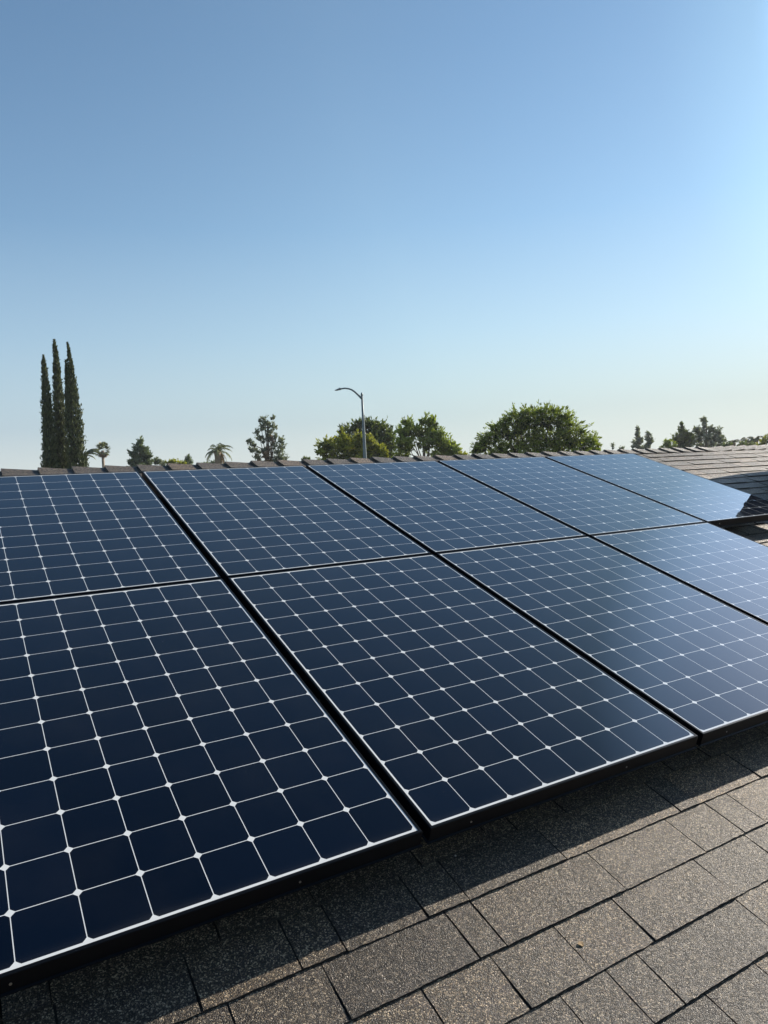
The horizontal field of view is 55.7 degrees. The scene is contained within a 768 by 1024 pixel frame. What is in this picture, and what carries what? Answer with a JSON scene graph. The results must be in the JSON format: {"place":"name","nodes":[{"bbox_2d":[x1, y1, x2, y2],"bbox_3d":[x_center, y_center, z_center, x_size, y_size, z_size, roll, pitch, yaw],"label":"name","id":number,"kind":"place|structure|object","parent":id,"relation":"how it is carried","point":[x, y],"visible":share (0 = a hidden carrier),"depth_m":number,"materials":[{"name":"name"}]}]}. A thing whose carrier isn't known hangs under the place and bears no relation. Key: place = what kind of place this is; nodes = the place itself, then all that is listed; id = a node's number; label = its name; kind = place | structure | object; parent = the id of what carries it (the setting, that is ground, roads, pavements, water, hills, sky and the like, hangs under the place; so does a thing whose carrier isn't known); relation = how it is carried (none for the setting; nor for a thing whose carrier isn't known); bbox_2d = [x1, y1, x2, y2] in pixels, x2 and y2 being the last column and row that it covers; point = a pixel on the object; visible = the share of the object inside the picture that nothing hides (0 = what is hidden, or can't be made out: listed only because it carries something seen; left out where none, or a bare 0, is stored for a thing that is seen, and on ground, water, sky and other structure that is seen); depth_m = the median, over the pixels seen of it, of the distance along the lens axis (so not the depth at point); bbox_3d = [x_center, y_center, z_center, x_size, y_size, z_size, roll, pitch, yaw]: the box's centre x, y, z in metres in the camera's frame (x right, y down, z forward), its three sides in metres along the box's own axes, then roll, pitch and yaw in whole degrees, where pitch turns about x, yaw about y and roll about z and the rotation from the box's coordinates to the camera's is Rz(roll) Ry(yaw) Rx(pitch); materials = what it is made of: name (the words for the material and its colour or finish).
{"place":"outdoors","nodes":[
{"label":"outdoors","id":0,"kind":"place"},
{"bbox_2d":[0,0,767,470],"label":"sky","id":1,"kind":"structure","parent":0,"point":[228,214],"materials":[{"name":"blue"}]},
{"label":"ground","id":2,"kind":"structure","parent":0,"visible":0},
{"bbox_2d":[39,354,58,467],"bbox_3d":[-23.076,-3.697,49.816,1.564,14.176,1.542,-1,3,30],"label":"cypress tree","id":3,"kind":"object","parent":2,"relation":"on","point":[49,456],"visible":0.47,"depth_m":49.60,"materials":[{"name":"green plant"}]},
{"bbox_2d":[52,339,70,468],"bbox_3d":[-22.951,-4.381,51.529,1.780,15.759,1.814,-4,3,-30],"label":"cypress tree","id":4,"kind":"object","parent":2,"relation":"on","point":[58,403],"visible":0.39,"depth_m":51.22,"materials":[{"name":"green plant"}]},
{"bbox_2d":[63,342,89,468],"bbox_3d":[-21.430,-4.189,50.579,2.080,15.237,2.027,-4,3,-30],"label":"cypress tree","id":5,"kind":"object","parent":2,"relation":"on","point":[74,430],"visible":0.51,"depth_m":50.19,"materials":[{"name":"green plant"}]},
{"bbox_2d":[83,448,99,459],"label":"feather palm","id":6,"kind":"object","parent":2,"relation":"on","point":[90,451],"visible":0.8,"depth_m":69.28,"materials":[{"name":"green plant"}]},
{"bbox_2d":[95,441,110,467],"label":"fan palm","id":7,"kind":"object","parent":2,"relation":"on","point":[102,454],"visible":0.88,"depth_m":102.23,"materials":[{"name":"green plant"}]},
{"bbox_2d":[127,435,154,466],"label":"pine tree","id":8,"kind":"object","parent":2,"relation":"on","point":[140,454],"visible":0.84,"depth_m":84.84,"materials":[{"name":"green plant"}]},
{"bbox_2d":[151,456,165,465],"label":"shrub","id":9,"kind":"object","parent":2,"relation":"on","point":[161,462],"visible":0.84,"depth_m":90.25,"materials":[{"name":"green plant"}]},
{"bbox_2d":[164,458,186,463],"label":"shrub","id":10,"kind":"object","parent":2,"relation":"on","point":[173,461],"visible":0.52,"depth_m":86.06,"materials":[{"name":"green plant"}]},
{"bbox_2d":[184,453,193,464],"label":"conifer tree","id":11,"kind":"object","parent":2,"relation":"on","point":[187,459],"visible":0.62,"depth_m":100.99,"materials":[{"name":"green plant"}]},
{"bbox_2d":[205,443,232,463],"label":"feather palm","id":12,"kind":"object","parent":2,"relation":"on","point":[217,451],"visible":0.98,"depth_m":77.63,"materials":[{"name":"green plant"}]},
{"bbox_2d":[246,414,289,461],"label":"sparse pine","id":13,"kind":"object","parent":2,"relation":"on","point":[267,452],"visible":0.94,"depth_m":78.62,"materials":[{"name":"green plant"}]},
{"bbox_2d":[335,388,366,458],"bbox_3d":[-1.484,-1.645,35.952,1.458,8.984,0.270,-3,3,0],"label":"street lamp","id":14,"kind":"object","parent":2,"relation":"on","point":[363,430],"visible":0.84,"depth_m":35.76,"materials":[{"name":"grey metal"}]},
{"bbox_2d":[313,425,389,459],"bbox_3d":[-2.469,-2.527,57.813,6.188,8.791,2.993,-3,3,-4],"label":"broadleaf tree","id":15,"kind":"object","parent":2,"relation":"on","point":[331,445],"visible":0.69,"depth_m":57.41,"materials":[{"name":"green plant"}]},
{"bbox_2d":[334,415,396,457],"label":"broadleaf tree","id":16,"kind":"object","parent":2,"relation":"on","point":[378,431],"visible":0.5,"depth_m":67.21,"materials":[{"name":"green plant"}]},
{"bbox_2d":[0,444,767,1023],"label":"house","id":17,"kind":"structure","parent":2,"relation":"on","point":[648,886],"depth_m":1.74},
{"bbox_2d":[392,412,462,456],"bbox_3d":[3.757,-3.644,61.754,5.912,10.021,2.435,-3,3,-8],"label":"broadleaf tree","id":18,"kind":"object","parent":2,"relation":"on","point":[404,444],"visible":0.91,"depth_m":61.37,"materials":[{"name":"green plant"}]},
{"bbox_2d":[457,450,469,454],"bbox_3d":[6.644,-1.896,59.461,1.410,6.461,0.985,-2,3,25],"label":"shrub","id":19,"kind":"object","parent":2,"relation":"on","point":[462,453],"visible":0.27,"depth_m":59.33,"materials":[{"name":"green plant"}]},
{"bbox_2d":[469,399,602,454],"bbox_3d":[9.352,-2.479,44.572,8.255,8.812,4.753,-2,3,7],"label":"tree","id":20,"kind":"object","parent":2,"relation":"on","point":[536,439],"visible":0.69,"depth_m":44.43,"materials":[{"name":"green plant"}]},
{"bbox_2d":[630,425,644,448],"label":"conifer tree","id":21,"kind":"object","parent":2,"relation":"on","point":[637,440],"visible":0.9,"depth_m":112.60,"materials":[{"name":"green plant"}]},
{"bbox_2d":[644,430,654,448],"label":"conifer tree","id":22,"kind":"object","parent":2,"relation":"on","point":[648,438],"visible":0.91,"depth_m":110.23,"materials":[{"name":"green plant"}]},
{"bbox_2d":[659,438,677,448],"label":"shrub","id":23,"kind":"object","parent":2,"relation":"on","point":[667,444],"visible":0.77,"depth_m":92.66,"materials":[{"name":"green plant"}]},
{"bbox_2d":[669,421,697,447],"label":"conifer tree","id":24,"kind":"object","parent":2,"relation":"on","point":[683,438],"visible":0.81,"depth_m":96.36,"materials":[{"name":"green plant"}]},
{"bbox_2d":[691,416,727,447],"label":"broadleaf tree","id":25,"kind":"object","parent":2,"relation":"on","point":[703,437],"visible":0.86,"depth_m":98.03,"materials":[{"name":"green plant"}]},
{"bbox_2d":[728,439,740,445],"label":"feather palm","id":26,"kind":"object","parent":2,"relation":"on","point":[735,441],"visible":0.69,"depth_m":98.55,"materials":[{"name":"grey plant"}]},
{"bbox_2d":[721,440,755,446],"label":"shrub","id":27,"kind":"object","parent":2,"relation":"on","point":[725,444],"visible":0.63,"depth_m":89.24,"materials":[{"name":"green plant"}]},
{"bbox_2d":[739,437,751,444],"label":"feather palm","id":28,"kind":"object","parent":2,"relation":"on","point":[746,440],"visible":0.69,"depth_m":99.64,"materials":[{"name":"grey plant"}]},
{"bbox_2d":[745,436,762,444],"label":"feather palm","id":29,"kind":"object","parent":2,"relation":"on","point":[756,439],"visible":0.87,"depth_m":95.53,"materials":[{"name":"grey plant"}]},
{"bbox_2d":[756,433,767,445],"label":"shrub","id":30,"kind":"object","parent":2,"relation":"on","point":[763,441],"visible":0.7,"depth_m":83.72,"materials":[{"name":"green plant"}]},
{"bbox_3d":[0.492,0.134,4.249,5.290,0.127,0.115,-4,3,-30],"label":"mounting rail","id":31,"kind":"object","parent":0,"visible":0},
{"bbox_2d":[0,471,220,603],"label":"solar panel","id":32,"kind":"object","parent":31,"relation":"attached to","point":[62,535],"visible":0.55,"depth_m":3.30,"materials":[{"name":"blue glass"}]},
{"bbox_2d":[306,461,585,555],"bbox_3d":[0.315,-0.069,4.523,1.054,0.046,1.567,-4,22,-30],"label":"solar panel","id":33,"kind":"object","parent":31,"relation":"attached to","point":[434,507],"visible":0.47,"depth_m":4.37,"materials":[{"name":"blue glass"}]},
{"bbox_2d":[438,457,704,536],"bbox_3d":[1.236,-0.140,5.066,1.054,0.046,1.567,-4,22,-30],"label":"solar panel","id":34,"kind":"object","parent":31,"relation":"attached to","point":[583,503],"visible":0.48,"depth_m":4.92,"materials":[{"name":"blue glass"}]},
{"bbox_2d":[545,453,767,526],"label":"solar panel","id":35,"kind":"object","parent":31,"relation":"attached to","point":[707,500],"visible":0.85,"depth_m":5.48,"materials":[{"name":"blue glass"}]},
{"bbox_3d":[0.103,-0.124,4.874,5.290,0.127,0.115,-4,3,-30],"label":"mounting rail","id":36,"kind":"object","parent":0,"visible":0},
{"bbox_2d":[142,465,430,584],"bbox_3d":[-0.607,0.002,3.979,1.054,0.046,1.567,-4,22,-30],"label":"solar panel","id":37,"kind":"object","parent":36,"relation":"attached to","point":[236,522],"visible":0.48,"depth_m":3.80,"materials":[{"name":"blue glass"}]},
{"bbox_3d":[0.823,0.692,2.714,4.230,0.127,0.115,-4,3,-30],"label":"mounting rail","id":38,"kind":"object","parent":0,"visible":0},
{"bbox_2d":[0,578,421,997],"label":"solar panel","id":39,"kind":"object","parent":38,"relation":"attached to","point":[178,758],"visible":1,"depth_m":1.89,"materials":[{"name":"blue glass"}]},
{"bbox_2d":[228,554,697,844],"bbox_3d":[0.177,0.522,2.719,1.054,0.047,1.567,-4,22,-30],"label":"solar panel","id":40,"kind":"object","parent":38,"relation":"attached to","point":[453,701],"visible":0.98,"depth_m":2.45,"materials":[{"name":"blue glass"}]},
{"bbox_2d":[436,536,767,746],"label":"solar panel","id":41,"kind":"object","parent":38,"relation":"attached to","point":[693,660],"visible":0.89,"depth_m":3.11,"materials":[{"name":"blue glass"}]},
{"bbox_2d":[591,522,767,624],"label":"solar panel","id":42,"kind":"object","parent":38,"relation":"attached to","point":[727,567],"visible":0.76,"depth_m":3.99,"materials":[{"name":"blue glass"}]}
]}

